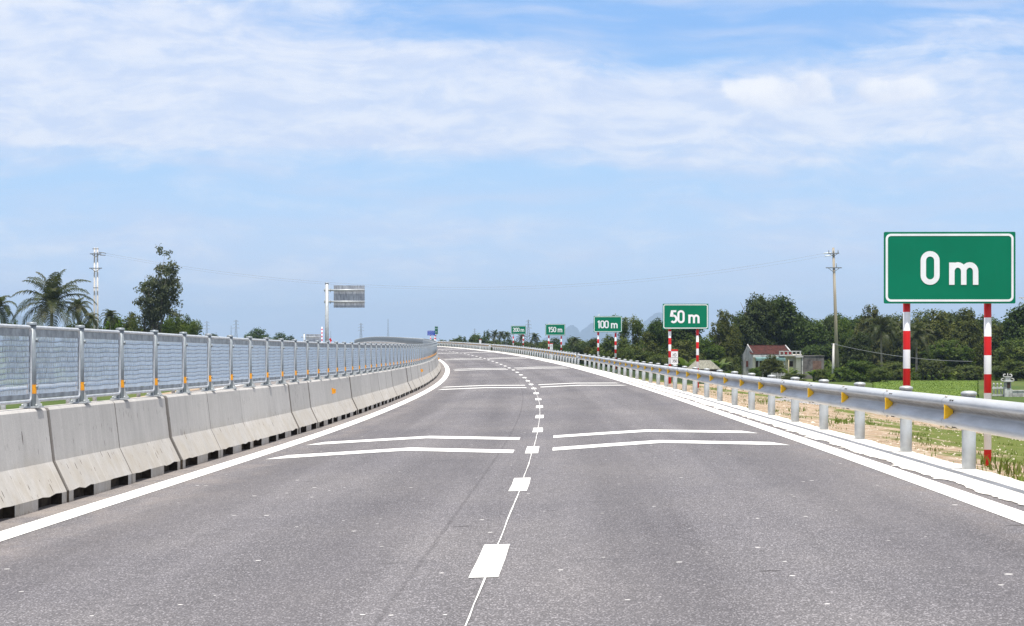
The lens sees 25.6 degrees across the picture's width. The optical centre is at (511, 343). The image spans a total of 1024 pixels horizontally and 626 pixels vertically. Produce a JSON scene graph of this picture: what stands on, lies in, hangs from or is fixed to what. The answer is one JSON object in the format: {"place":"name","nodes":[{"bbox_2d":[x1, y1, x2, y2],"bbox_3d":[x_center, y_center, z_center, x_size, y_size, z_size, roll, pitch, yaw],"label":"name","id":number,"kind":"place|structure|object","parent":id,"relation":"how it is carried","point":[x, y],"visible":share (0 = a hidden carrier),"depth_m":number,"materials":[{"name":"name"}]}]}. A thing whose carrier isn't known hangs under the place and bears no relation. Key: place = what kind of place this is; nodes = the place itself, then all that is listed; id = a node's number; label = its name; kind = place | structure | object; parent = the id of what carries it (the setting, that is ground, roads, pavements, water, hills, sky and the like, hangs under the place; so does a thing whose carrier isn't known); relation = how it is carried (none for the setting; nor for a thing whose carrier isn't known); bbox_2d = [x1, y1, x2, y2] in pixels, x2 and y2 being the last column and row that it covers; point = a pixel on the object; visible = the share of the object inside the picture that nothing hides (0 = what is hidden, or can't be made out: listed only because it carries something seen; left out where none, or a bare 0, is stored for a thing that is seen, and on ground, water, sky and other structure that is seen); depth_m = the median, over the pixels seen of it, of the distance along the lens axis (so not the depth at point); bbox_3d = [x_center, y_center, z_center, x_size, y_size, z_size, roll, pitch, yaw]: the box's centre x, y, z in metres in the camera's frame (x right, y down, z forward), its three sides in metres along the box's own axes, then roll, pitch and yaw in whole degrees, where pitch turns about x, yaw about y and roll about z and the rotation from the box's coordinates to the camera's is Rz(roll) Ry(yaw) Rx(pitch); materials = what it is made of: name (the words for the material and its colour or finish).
{"place":"outdoors","nodes":[
{"label":"outdoors","id":0,"kind":"place"},
{"bbox_2d":[0,312,61,344],"bbox_3d":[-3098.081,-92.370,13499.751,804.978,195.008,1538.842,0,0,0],"label":"hills","id":1,"kind":"structure","parent":0,"point":[19,319],"depth_m":13296.98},
{"bbox_2d":[133,388,198,397],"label":"embankment","id":2,"kind":"structure","parent":0,"point":[170,392],"depth_m":91.82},
{"bbox_2d":[0,376,241,409],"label":"guardrail","id":3,"kind":"object","parent":2,"relation":"on","point":[12,393],"depth_m":61.70,"materials":[{"name":"grey"}]},
{"bbox_2d":[0,346,1023,625],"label":"road","id":4,"kind":"structure","parent":0,"point":[792,532],"depth_m":15.46,"materials":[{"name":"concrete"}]},
{"bbox_2d":[0,408,66,518],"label":"concrete barrier","id":5,"kind":"object","parent":4,"relation":"on","point":[31,481],"visible":0.93,"depth_m":19.25,"materials":[{"name":"concrete"}]},
{"bbox_2d":[43,401,131,501],"bbox_3d":[-4.248,1.029,21.802,0.580,0.898,2.974,0,0,1],"label":"concrete barrier","id":6,"kind":"object","parent":4,"relation":"on","point":[88,458],"visible":0.73,"depth_m":21.59,"materials":[{"name":"concrete"}]},
{"bbox_2d":[103,396,179,483],"bbox_3d":[-4.186,1.050,24.797,0.580,0.898,2.974,0,0,1],"label":"concrete barrier","id":7,"kind":"object","parent":4,"relation":"on","point":[147,448],"visible":0.69,"depth_m":24.66,"materials":[{"name":"concrete"}]},
{"bbox_2d":[163,392,220,468],"bbox_3d":[-4.101,1.061,27.790,0.580,0.898,2.974,0,0,1],"label":"concrete barrier","id":8,"kind":"object","parent":4,"relation":"on","point":[192,438],"visible":0.52,"depth_m":27.56,"materials":[{"name":"concrete"}]},
{"bbox_2d":[195,389,251,457],"bbox_3d":[-4.039,1.080,30.785,0.580,0.898,2.974,0,0,1],"label":"concrete barrier","id":9,"kind":"object","parent":4,"relation":"on","point":[230,431],"visible":0.61,"depth_m":30.66,"materials":[{"name":"concrete"}]},
{"bbox_2d":[0,359,449,540],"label":"edge line","id":10,"kind":"object","parent":4,"relation":"on","point":[41,523],"visible":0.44,"depth_m":23.42,"materials":[{"name":"white paint"}]},
{"bbox_2d":[237,386,277,447],"bbox_3d":[-3.985,1.101,33.778,0.580,0.898,2.974,0,0,1],"label":"concrete barrier","id":11,"kind":"object","parent":4,"relation":"on","point":[259,426],"visible":0.53,"depth_m":33.73,"materials":[{"name":"concrete"}]},
{"bbox_2d":[260,384,298,438],"bbox_3d":[-3.941,1.119,36.771,0.580,0.898,2.974,0,0,1],"label":"concrete barrier","id":12,"kind":"object","parent":4,"relation":"on","point":[283,420],"visible":0.59,"depth_m":36.75,"materials":[{"name":"concrete"}]},
{"bbox_2d":[286,381,317,433],"bbox_3d":[-3.873,1.126,39.763,0.580,0.898,2.974,0,0,1],"label":"concrete barrier","id":13,"kind":"object","parent":4,"relation":"on","point":[303,416],"visible":0.58,"depth_m":39.59,"materials":[{"name":"concrete"}]},
{"bbox_2d":[307,379,332,427],"bbox_3d":[-3.819,1.139,42.755,0.580,0.898,2.974,0,0,1],"label":"concrete barrier","id":14,"kind":"object","parent":4,"relation":"on","point":[320,408],"visible":0.49,"depth_m":42.61,"materials":[{"name":"concrete"}]},
{"bbox_2d":[323,378,345,421],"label":"concrete barrier","id":15,"kind":"object","parent":4,"relation":"on","point":[335,407],"visible":0.43,"depth_m":45.73,"materials":[{"name":"concrete"}]},
{"bbox_2d":[332,376,356,417],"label":"concrete barrier","id":16,"kind":"object","parent":4,"relation":"on","point":[348,404],"visible":0.52,"depth_m":48.68,"materials":[{"name":"concrete"}]},
{"bbox_2d":[348,375,367,414],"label":"concrete barrier","id":17,"kind":"object","parent":4,"relation":"on","point":[359,401],"visible":0.44,"depth_m":51.51,"materials":[{"name":"concrete"}]},
{"bbox_2d":[355,373,376,409],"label":"concrete barrier","id":18,"kind":"object","parent":4,"relation":"on","point":[369,398],"visible":0.45,"depth_m":54.74,"materials":[{"name":"concrete"}]},
{"bbox_2d":[369,372,383,406],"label":"concrete barrier","id":19,"kind":"object","parent":4,"relation":"on","point":[377,395],"visible":0.42,"depth_m":57.66,"materials":[{"name":"concrete"}]},
{"bbox_2d":[377,371,390,404],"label":"concrete barrier","id":20,"kind":"object","parent":4,"relation":"on","point":[385,394],"visible":0.36,"depth_m":60.61,"materials":[{"name":"concrete"}]},
{"bbox_2d":[384,370,396,401],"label":"concrete barrier","id":21,"kind":"object","parent":4,"relation":"on","point":[390,388],"visible":0.39,"depth_m":63.62,"materials":[{"name":"concrete"}]},
{"bbox_2d":[391,369,402,398],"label":"concrete barrier","id":22,"kind":"object","parent":4,"relation":"on","point":[396,387],"visible":0.38,"depth_m":66.55,"materials":[{"name":"concrete"}]},
{"bbox_2d":[396,368,407,395],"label":"concrete barrier","id":23,"kind":"object","parent":4,"relation":"on","point":[401,382],"visible":0.38,"depth_m":69.68,"materials":[{"name":"concrete"}]},
{"bbox_2d":[457,352,543,577],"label":"lane dashes","id":24,"kind":"object","parent":4,"relation":"on","point":[480,568],"visible":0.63,"depth_m":13.93,"materials":[{"name":"white paint"}]},
{"bbox_2d":[465,378,539,625],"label":"setting out line","id":25,"kind":"object","parent":4,"relation":"on","point":[501,535],"visible":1,"depth_m":14.10,"materials":[{"name":"white paint"}]},
{"bbox_2d":[270,349,786,458],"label":"chevron markings","id":26,"kind":"object","parent":4,"relation":"on","point":[518,438],"visible":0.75,"depth_m":30.90,"materials":[{"name":"white paint"}]},
{"bbox_2d":[437,346,1023,523],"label":"edge line","id":27,"kind":"object","parent":4,"relation":"on","point":[1011,513],"visible":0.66,"depth_m":22.38,"materials":[{"name":"white paint"}]},
{"bbox_2d":[440,346,1023,504],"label":"kerb strip","id":28,"kind":"object","parent":4,"relation":"on","point":[996,485],"visible":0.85,"depth_m":25.77,"materials":[{"name":"concrete"}]},
{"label":"concrete barrier","id":29,"kind":"object","parent":4,"relation":"on","visible":0},
{"bbox_2d":[0,322,437,407],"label":"fence","id":30,"kind":"object","parent":29,"relation":"on","point":[184,361],"visible":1,"depth_m":26.88,"materials":[{"name":"metal"}]},
{"bbox_2d":[0,344,1023,409],"bbox_3d":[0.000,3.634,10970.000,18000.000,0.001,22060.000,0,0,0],"label":"ground","id":31,"kind":"structure","parent":0,"point":[1017,385],"depth_m":192.50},
{"bbox_2d":[0,295,17,323],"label":"coconut palm","id":32,"kind":"object","parent":31,"relation":"on","point":[5,307],"visible":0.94,"depth_m":209.56,"materials":[{"name":"green plant"}]},
{"bbox_2d":[2,319,22,372],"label":"leafy bush","id":33,"kind":"object","parent":31,"relation":"on","point":[11,359],"visible":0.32,"depth_m":239.49,"materials":[{"name":"green plant"}]},
{"bbox_2d":[20,337,56,379],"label":"leafy bush","id":34,"kind":"object","parent":31,"relation":"on","point":[44,364],"visible":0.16,"depth_m":224.82,"materials":[{"name":"green plant"}]},
{"bbox_2d":[11,269,96,381],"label":"coconut palm","id":35,"kind":"object","parent":31,"relation":"on","point":[51,298],"visible":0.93,"depth_m":211.55,"materials":[{"name":"green plant"}]},
{"bbox_2d":[64,296,92,324],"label":"coconut palm","id":36,"kind":"object","parent":31,"relation":"on","point":[78,311],"visible":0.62,"depth_m":221.44,"materials":[{"name":"green plant"}]},
{"bbox_2d":[82,312,98,361],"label":"coconut palm","id":37,"kind":"object","parent":31,"relation":"on","point":[91,315],"visible":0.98,"depth_m":205.96,"materials":[{"name":"green plant"}]},
{"bbox_2d":[89,248,105,374],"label":"twin utility pole","id":38,"kind":"object","parent":31,"relation":"on","point":[97,268],"visible":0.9,"depth_m":218.92,"materials":[{"name":"concrete"}]},
{"bbox_2d":[99,309,119,329],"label":"coconut palm","id":39,"kind":"object","parent":31,"relation":"on","point":[109,317],"visible":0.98,"depth_m":205.84,"materials":[{"name":"green plant"}]},
{"bbox_2d":[98,314,126,377],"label":"leafy bush","id":40,"kind":"object","parent":31,"relation":"on","point":[107,325],"visible":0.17,"depth_m":209.56,"materials":[{"name":"green plant"}]},
{"bbox_2d":[132,243,183,332],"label":"gum tree","id":41,"kind":"object","parent":31,"relation":"on","point":[157,304],"visible":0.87,"depth_m":213.46,"materials":[{"name":"green plant"}]},
{"bbox_2d":[160,313,190,336],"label":"bamboo clump","id":42,"kind":"object","parent":31,"relation":"on","point":[169,326],"visible":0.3,"depth_m":207.66,"materials":[{"name":"green plant"}]},
{"bbox_2d":[177,319,203,334],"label":"bamboo clump","id":43,"kind":"object","parent":31,"relation":"on","point":[192,328],"visible":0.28,"depth_m":205.37,"materials":[{"name":"green plant"}]},
{"bbox_2d":[248,327,270,339],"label":"tree","id":44,"kind":"object","parent":31,"relation":"on","point":[257,333],"visible":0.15,"depth_m":519.13,"materials":[{"name":"green plant"}]},
{"bbox_2d":[324,283,364,340],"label":"cantilever sign","id":45,"kind":"object","parent":31,"relation":"on","point":[349,296],"visible":0.91,"depth_m":212.18,"materials":[{"name":"metal"}]},
{"bbox_2d":[581,338,600,364],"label":"broadleaf tree","id":46,"kind":"object","parent":31,"relation":"on","point":[593,343],"visible":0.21,"depth_m":251.65,"materials":[{"name":"green plant"}]},
{"bbox_2d":[589,334,619,367],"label":"broadleaf tree","id":47,"kind":"object","parent":31,"relation":"on","point":[607,346],"visible":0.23,"depth_m":239.27,"materials":[{"name":"green plant"}]},
{"bbox_2d":[617,345,635,361],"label":"leafy bush","id":48,"kind":"object","parent":31,"relation":"on","point":[623,353],"visible":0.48,"depth_m":219.59,"materials":[{"name":"green plant"}]},
{"bbox_2d":[612,313,646,351],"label":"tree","id":49,"kind":"object","parent":31,"relation":"on","point":[636,329],"visible":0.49,"depth_m":239.74,"materials":[{"name":"green plant"}]},
{"bbox_2d":[617,342,653,366],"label":"broadleaf tree","id":50,"kind":"object","parent":31,"relation":"on","point":[640,354],"visible":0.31,"depth_m":231.09,"materials":[{"name":"green plant"}]},
{"bbox_2d":[637,331,661,355],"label":"broadleaf tree","id":51,"kind":"object","parent":31,"relation":"on","point":[652,346],"visible":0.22,"depth_m":243.48,"materials":[{"name":"green plant"}]},
{"bbox_2d":[641,317,667,351],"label":"broadleaf tree","id":52,"kind":"object","parent":31,"relation":"on","point":[656,328],"visible":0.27,"depth_m":249.13,"materials":[{"name":"green plant"}]},
{"bbox_2d":[645,353,672,373],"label":"leafy bush","id":53,"kind":"object","parent":31,"relation":"on","point":[661,359],"visible":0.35,"depth_m":213.56,"materials":[{"name":"green plant"}]},
{"bbox_2d":[660,329,704,355],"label":"broadleaf tree","id":54,"kind":"object","parent":31,"relation":"on","point":[683,334],"visible":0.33,"depth_m":244.73,"materials":[{"name":"green plant"}]},
{"bbox_2d":[664,339,706,367],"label":"broadleaf tree","id":55,"kind":"object","parent":31,"relation":"on","point":[683,348],"visible":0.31,"depth_m":235.40,"materials":[{"name":"green plant"}]},
{"bbox_2d":[688,360,719,371],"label":"hut","id":56,"kind":"object","parent":31,"relation":"on","point":[709,364],"visible":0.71,"depth_m":205.27,"materials":[{"name":"beige brick"}]},
{"bbox_2d":[687,335,725,362],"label":"broadleaf tree","id":57,"kind":"object","parent":31,"relation":"on","point":[713,351],"visible":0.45,"depth_m":237.02,"materials":[{"name":"green plant"}]},
{"bbox_2d":[706,309,743,361],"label":"broadleaf tree","id":58,"kind":"object","parent":31,"relation":"on","point":[730,343],"visible":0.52,"depth_m":239.43,"materials":[{"name":"green plant"}]},
{"bbox_2d":[720,355,743,374],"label":"leafy bush","id":59,"kind":"object","parent":31,"relation":"on","point":[734,366],"visible":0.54,"depth_m":227.36,"materials":[{"name":"green plant"}]},
{"bbox_2d":[730,291,783,363],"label":"broadleaf tree","id":60,"kind":"object","parent":31,"relation":"on","point":[756,322],"visible":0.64,"depth_m":248.51,"materials":[{"name":"green plant"}]},
{"bbox_2d":[741,344,801,376],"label":"house","id":61,"kind":"structure","parent":31,"relation":"on","point":[753,356],"depth_m":236.10,"materials":[{"name":"paint"}]},
{"bbox_2d":[758,354,786,378],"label":"yard tree","id":62,"kind":"object","parent":31,"relation":"on","point":[767,366],"visible":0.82,"depth_m":223.64,"materials":[{"name":"green plant"}]},
{"bbox_2d":[765,292,806,353],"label":"broadleaf tree","id":63,"kind":"object","parent":31,"relation":"on","point":[786,334],"visible":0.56,"depth_m":251.04,"materials":[{"name":"green plant"}]},
{"bbox_2d":[591,352,1022,381],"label":"undergrowth","id":64,"kind":"object","parent":31,"relation":"on","point":[912,373],"visible":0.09,"depth_m":225.07,"materials":[{"name":"green plant"}]},
{"bbox_2d":[794,319,831,354],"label":"broadleaf tree","id":65,"kind":"object","parent":31,"relation":"on","point":[814,334],"visible":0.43,"depth_m":260.86,"materials":[{"name":"green plant"}]},
{"bbox_2d":[801,355,824,378],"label":"shed","id":66,"kind":"structure","parent":31,"relation":"on","point":[813,362],"depth_m":235.00,"materials":[{"name":"grey concrete"}]},
{"bbox_2d":[801,345,843,369],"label":"broadleaf tree","id":67,"kind":"object","parent":31,"relation":"on","point":[826,351],"visible":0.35,"depth_m":254.82,"materials":[{"name":"green plant"}]},
{"bbox_2d":[814,368,831,380],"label":"leafy bush","id":68,"kind":"object","parent":31,"relation":"on","point":[820,373],"visible":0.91,"depth_m":218.50,"materials":[{"name":"green plant"}]},
{"bbox_2d":[821,314,840,346],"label":"broadleaf tree","id":69,"kind":"object","parent":31,"relation":"on","point":[829,323],"visible":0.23,"depth_m":265.20,"materials":[{"name":"green plant"}]},
{"bbox_2d":[824,248,841,368],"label":"utility pole","id":70,"kind":"object","parent":31,"relation":"on","point":[833,253],"visible":0.97,"depth_m":218.87,"materials":[{"name":"grey concrete"}]},
{"bbox_2d":[830,316,855,355],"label":"broadleaf tree","id":71,"kind":"object","parent":31,"relation":"on","point":[845,332],"visible":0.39,"depth_m":263.44,"materials":[{"name":"green plant"}]},
{"bbox_2d":[839,330,873,367],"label":"broadleaf tree","id":72,"kind":"object","parent":31,"relation":"on","point":[858,341],"visible":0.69,"depth_m":239.08,"materials":[{"name":"green plant"}]},
{"bbox_2d":[837,359,875,381],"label":"leafy bush","id":73,"kind":"object","parent":31,"relation":"on","point":[860,367],"visible":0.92,"depth_m":215.47,"materials":[{"name":"green plant"}]},
{"bbox_2d":[849,304,893,367],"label":"broadleaf tree","id":74,"kind":"object","parent":31,"relation":"on","point":[874,358],"visible":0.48,"depth_m":245.29,"materials":[{"name":"green plant"}]},
{"bbox_2d":[866,367,891,382],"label":"leafy bush","id":75,"kind":"object","parent":31,"relation":"on","point":[876,374],"visible":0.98,"depth_m":211.36,"materials":[{"name":"green plant"}]},
{"bbox_2d":[863,315,900,365],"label":"coconut palm","id":76,"kind":"object","parent":31,"relation":"on","point":[881,326],"visible":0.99,"depth_m":231.47,"materials":[{"name":"green plant"}]},
{"bbox_2d":[879,361,902,380],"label":"leafy bush","id":77,"kind":"object","parent":31,"relation":"on","point":[895,369],"visible":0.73,"depth_m":223.34,"materials":[{"name":"green plant"}]},
{"bbox_2d":[887,313,913,366],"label":"broadleaf tree","id":78,"kind":"object","parent":31,"relation":"on","point":[897,350],"visible":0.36,"depth_m":249.07,"materials":[{"name":"green plant"}]},
{"bbox_2d":[896,322,936,377],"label":"coconut palm","id":79,"kind":"object","parent":31,"relation":"on","point":[916,334],"visible":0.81,"depth_m":228.57,"materials":[{"name":"green plant"}]},
{"bbox_2d":[910,308,940,337],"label":"broadleaf tree","id":80,"kind":"object","parent":31,"relation":"on","point":[918,319],"visible":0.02,"depth_m":281.30,"materials":[{"name":"green plant"}]},
{"bbox_2d":[914,358,954,379],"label":"leafy bush","id":81,"kind":"object","parent":31,"relation":"on","point":[932,367],"visible":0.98,"depth_m":225.39,"materials":[{"name":"green plant"}]},
{"bbox_2d":[911,308,964,364],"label":"broadleaf tree","id":82,"kind":"object","parent":31,"relation":"on","point":[938,327],"visible":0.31,"depth_m":245.52,"materials":[{"name":"green plant"}]},
{"bbox_2d":[919,338,976,370],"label":"broadleaf tree","id":83,"kind":"object","parent":31,"relation":"on","point":[950,354],"visible":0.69,"depth_m":235.08,"materials":[{"name":"green plant"}]},
{"bbox_2d":[945,307,983,369],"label":"broadleaf tree","id":84,"kind":"object","parent":31,"relation":"on","point":[966,327],"visible":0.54,"depth_m":243.27,"materials":[{"name":"green plant"}]},
{"bbox_2d":[952,365,983,379],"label":"leafy bush","id":85,"kind":"object","parent":31,"relation":"on","point":[972,371],"visible":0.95,"depth_m":225.25,"materials":[{"name":"green plant"}]},
{"bbox_2d":[972,324,1005,368],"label":"broadleaf tree","id":86,"kind":"object","parent":31,"relation":"on","point":[997,332],"visible":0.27,"depth_m":239.70,"materials":[{"name":"green plant"}]},
{"bbox_2d":[991,338,1023,367],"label":"broadleaf tree","id":87,"kind":"object","parent":31,"relation":"on","point":[1015,352],"visible":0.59,"depth_m":231.18,"materials":[{"name":"green plant"}]},
{"bbox_2d":[991,359,1023,380],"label":"broadleaf tree","id":88,"kind":"object","parent":31,"relation":"on","point":[1015,369],"visible":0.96,"depth_m":221.30,"materials":[{"name":"green plant"}]},
{"bbox_2d":[1001,373,1013,396],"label":"shrine","id":89,"kind":"object","parent":31,"relation":"on","point":[1007,390],"visible":1,"depth_m":154.72,"materials":[{"name":"white concrete"}]},
{"bbox_2d":[999,302,1023,356],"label":"broadleaf tree","id":90,"kind":"object","parent":31,"relation":"on","point":[1013,324],"visible":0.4,"depth_m":237.23,"materials":[{"name":"green plant"}]},
{"bbox_2d":[0,0,1023,343],"label":"sky","id":91,"kind":"structure","parent":0,"point":[435,148],"materials":[{"name":"blue"}]},
{"bbox_2d":[539,313,662,344],"bbox_3d":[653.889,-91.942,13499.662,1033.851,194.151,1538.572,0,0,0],"label":"hills","id":92,"kind":"structure","parent":0,"point":[587,333],"depth_m":13068.88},
{"bbox_2d":[556,360,1023,478],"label":"embankment","id":93,"kind":"structure","parent":0,"point":[936,436],"depth_m":48.93,"materials":[{"name":"soil"}]},
{"bbox_2d":[437,341,490,350],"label":"guardrail","id":94,"kind":"object","parent":93,"relation":"on","point":[476,345],"visible":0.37,"depth_m":288.09,"materials":[{"name":"grey"}]},
{"bbox_2d":[511,325,525,345],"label":"distance sign","id":95,"kind":"object","parent":93,"relation":"on","point":[518,329],"visible":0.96,"depth_m":242.99,"materials":[{"name":"metal"}]},
{"bbox_2d":[491,344,579,364],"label":"guardrail","id":96,"kind":"object","parent":93,"relation":"on","point":[526,350],"visible":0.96,"depth_m":176.42,"materials":[{"name":"grey"}]},
{"bbox_2d":[545,323,564,358],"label":"distance sign","id":97,"kind":"object","parent":93,"relation":"on","point":[554,329],"visible":0.98,"depth_m":183.99,"materials":[{"name":"metal"}]},
{"bbox_2d":[594,314,621,372],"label":"distance sign","id":98,"kind":"object","parent":93,"relation":"on","point":[607,323],"visible":0.95,"depth_m":130.99,"materials":[{"name":"metal"}]},
{"bbox_2d":[663,304,707,391],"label":"distance sign","id":99,"kind":"object","parent":93,"relation":"on","point":[685,316],"visible":0.95,"depth_m":81.00,"materials":[{"name":"metal"}]},
{"bbox_2d":[577,354,1023,468],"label":"guardrail","id":100,"kind":"object","parent":93,"relation":"on","point":[969,414],"visible":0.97,"depth_m":27.97,"materials":[{"name":"grey"}]},
{"bbox_2d":[671,387,1021,475],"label":"stones","id":101,"kind":"object","parent":93,"relation":"on","point":[800,414],"visible":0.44,"depth_m":45.39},
{"bbox_2d":[678,384,1023,481],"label":"grass","id":102,"kind":"structure","parent":93,"relation":"on","point":[1018,469],"depth_m":37.23,"materials":[{"name":"plant"}]},
{"bbox_2d":[884,232,1014,465],"bbox_3d":[5.439,0.190,28.067,1.629,3.167,0.157,0,0,1],"label":"distance sign","id":103,"kind":"object","parent":93,"relation":"on","point":[949,267],"visible":0.98,"depth_m":28.00,"materials":[{"name":"metal"}]},
{"bbox_2d":[872,380,978,397],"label":"rice field","id":104,"kind":"structure","parent":0,"point":[952,388],"depth_m":189.32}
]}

